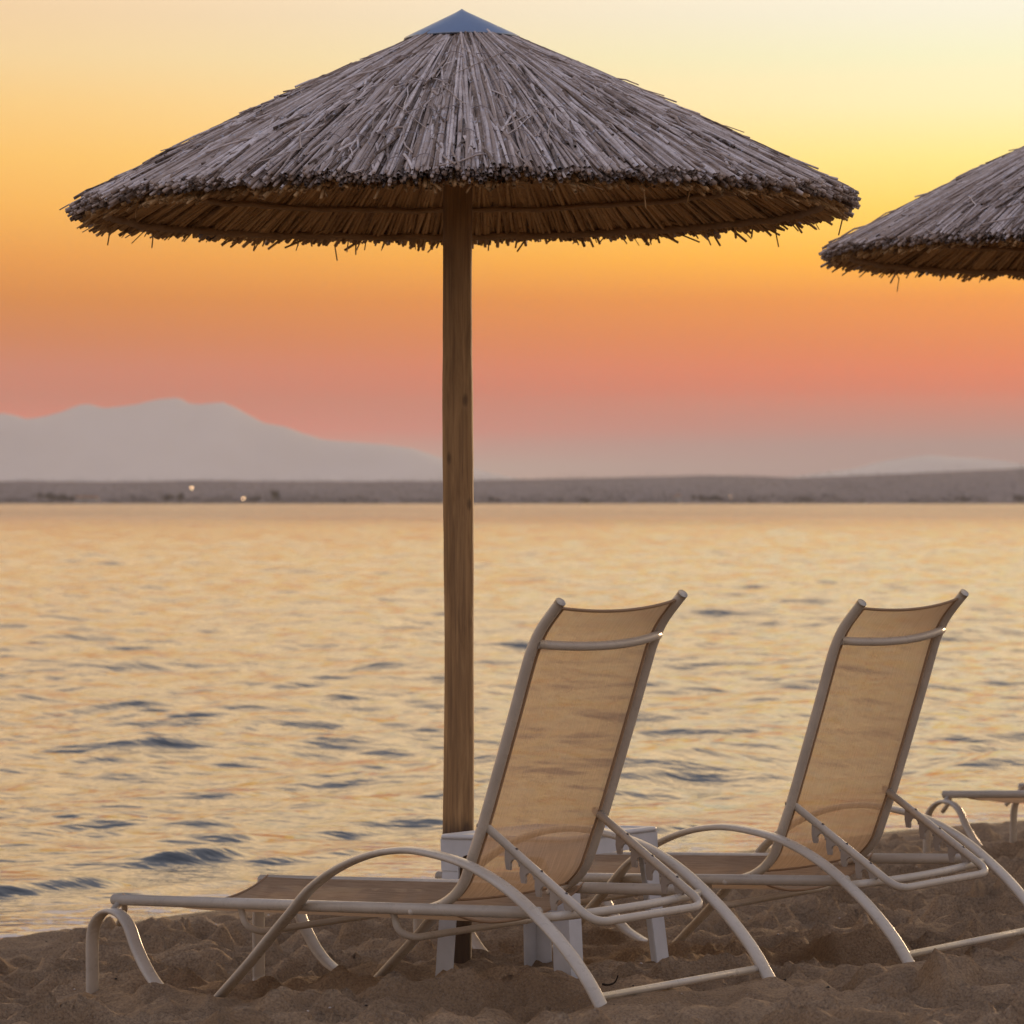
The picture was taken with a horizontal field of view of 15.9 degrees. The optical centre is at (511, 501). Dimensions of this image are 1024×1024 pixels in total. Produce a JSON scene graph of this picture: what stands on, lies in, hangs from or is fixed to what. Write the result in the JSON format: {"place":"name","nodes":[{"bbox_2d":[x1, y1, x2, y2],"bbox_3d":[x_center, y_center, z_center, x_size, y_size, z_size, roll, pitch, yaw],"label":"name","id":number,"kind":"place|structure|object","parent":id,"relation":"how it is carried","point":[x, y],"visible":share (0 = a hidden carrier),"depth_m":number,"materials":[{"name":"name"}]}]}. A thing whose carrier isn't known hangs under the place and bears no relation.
{"place":"outdoors","nodes":[
{"label":"outdoors","id":0,"kind":"place"},
{"bbox_2d":[0,504,1023,938],"bbox_3d":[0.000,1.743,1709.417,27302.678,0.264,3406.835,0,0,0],"label":"sea","id":1,"kind":"structure","parent":0,"point":[210,700],"depth_m":38.08,"materials":[{"name":"liquid"}]},
{"bbox_2d":[0,820,1023,1023],"bbox_3d":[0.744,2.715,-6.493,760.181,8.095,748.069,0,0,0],"label":"beach sand","id":2,"kind":"structure","parent":0,"point":[815,948],"depth_m":11.31,"materials":[{"name":"brown sand"}]},
{"bbox_2d":[86,590,774,1007],"bbox_3d":[-0.288,0.904,10.749,2.195,1.298,0.732,0,2,44],"label":"sun lounger","id":3,"kind":"object","parent":2,"relation":"on","point":[544,820],"visible":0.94,"depth_m":10.34,"materials":[{"name":"fabric"}]},
{"bbox_2d":[59,9,860,963],"bbox_3d":[-0.156,0.124,11.650,2.538,3.388,2.564,0,0,0],"label":"thatched umbrella","id":4,"kind":"object","parent":2,"relation":"on","point":[459,135],"visible":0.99,"depth_m":11.23,"materials":[{"name":"brown plant"}]},
{"bbox_2d":[435,825,668,978],"bbox_3d":[0.123,1.305,11.363,0.539,0.567,0.539,-3,-2,37],"label":"side table","id":5,"kind":"object","parent":2,"relation":"on","point":[537,943],"visible":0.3,"depth_m":11.31,"materials":[{"name":"white plastic"}]},
{"bbox_2d":[602,975,617,985],"bbox_3d":[0.274,1.339,10.218,0.047,0.030,0.018,0,0,0],"label":"twig","id":6,"kind":"object","parent":2,"relation":"on","point":[604,984],"visible":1,"depth_m":10.22,"materials":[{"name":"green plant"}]},
{"bbox_2d":[413,589,1023,962],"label":"sun lounger","id":7,"kind":"object","parent":2,"relation":"on","point":[839,807],"visible":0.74,"depth_m":11.48,"materials":[{"name":"fabric"}]},
{"bbox_2d":[819,146,1023,291],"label":"thatched umbrella","id":8,"kind":"object","parent":2,"relation":"on","point":[969,224],"visible":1,"depth_m":14.25,"materials":[{"name":"brown plant"}]},
{"bbox_2d":[923,783,1023,852],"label":"sun lounger","id":9,"kind":"object","parent":2,"relation":"on","point":[1015,798],"visible":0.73,"depth_m":16.31,"materials":[{"name":"paint"}]},
{"bbox_2d":[0,398,1023,481],"bbox_3d":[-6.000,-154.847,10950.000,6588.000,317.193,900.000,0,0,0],"label":"mountains","id":10,"kind":"structure","parent":0,"point":[174,439],"depth_m":10778.49,"materials":[{"name":"stone"}]},
{"bbox_2d":[0,463,1023,503],"bbox_3d":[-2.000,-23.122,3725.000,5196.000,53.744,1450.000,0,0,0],"label":"shore","id":11,"kind":"structure","parent":0,"point":[1007,476],"depth_m":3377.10,"materials":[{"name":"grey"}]},
{"bbox_2d":[36,492,60,502],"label":"distant tree","id":12,"kind":"object","parent":11,"relation":"on","point":[47,495],"visible":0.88,"depth_m":3059.36,"materials":[{"name":"green plant"}]},
{"bbox_2d":[56,494,74,501],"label":"distant tree","id":13,"kind":"object","parent":11,"relation":"on","point":[63,497],"visible":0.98,"depth_m":3056.82,"materials":[{"name":"green plant"}]},
{"bbox_2d":[75,496,98,501],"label":"shore house","id":14,"kind":"structure","parent":11,"relation":"on","point":[88,498],"depth_m":3030.00,"materials":[{"name":"ceramic"}]},
{"bbox_2d":[162,494,173,501],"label":"distant tree","id":15,"kind":"object","parent":11,"relation":"on","point":[167,495],"visible":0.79,"depth_m":3059.01,"materials":[{"name":"green plant"}]},
{"bbox_2d":[177,493,184,503],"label":"distant tree","id":16,"kind":"object","parent":11,"relation":"on","point":[180,495],"visible":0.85,"depth_m":3057.16,"materials":[{"name":"green plant"}]},
{"bbox_2d":[248,495,260,503],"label":"distant tree","id":17,"kind":"object","parent":11,"relation":"on","point":[257,498],"visible":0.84,"depth_m":3056.05,"materials":[{"name":"green plant"}]},
{"bbox_2d":[270,490,279,501],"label":"distant tree","id":18,"kind":"object","parent":11,"relation":"on","point":[276,494],"visible":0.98,"depth_m":3058.49,"materials":[{"name":"green plant"}]},
{"bbox_2d":[674,494,681,501],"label":"shore house","id":19,"kind":"structure","parent":11,"relation":"on","point":[678,497],"depth_m":3030.00,"materials":[{"name":"ceramic"}]},
{"bbox_2d":[690,495,712,503],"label":"distant tree","id":20,"kind":"object","parent":11,"relation":"on","point":[701,497],"visible":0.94,"depth_m":3058.89,"materials":[{"name":"green plant"}]},
{"bbox_2d":[707,495,723,503],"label":"distant tree","id":21,"kind":"object","parent":11,"relation":"on","point":[715,497],"visible":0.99,"depth_m":3056.01,"materials":[{"name":"green plant"}]},
{"bbox_2d":[954,496,970,503],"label":"distant tree","id":22,"kind":"object","parent":11,"relation":"on","point":[964,498],"visible":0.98,"depth_m":3059.58,"materials":[{"name":"green plant"}]},
{"bbox_2d":[1013,495,1023,500],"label":"distant tree","id":23,"kind":"object","parent":11,"relation":"on","point":[1015,497],"visible":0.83,"depth_m":3061.02,"materials":[{"name":"green plant"}]},
{"bbox_2d":[0,0,1023,478],"label":"sky","id":24,"kind":"structure","parent":0,"point":[688,357],"materials":[{"name":"orange"}]}
]}

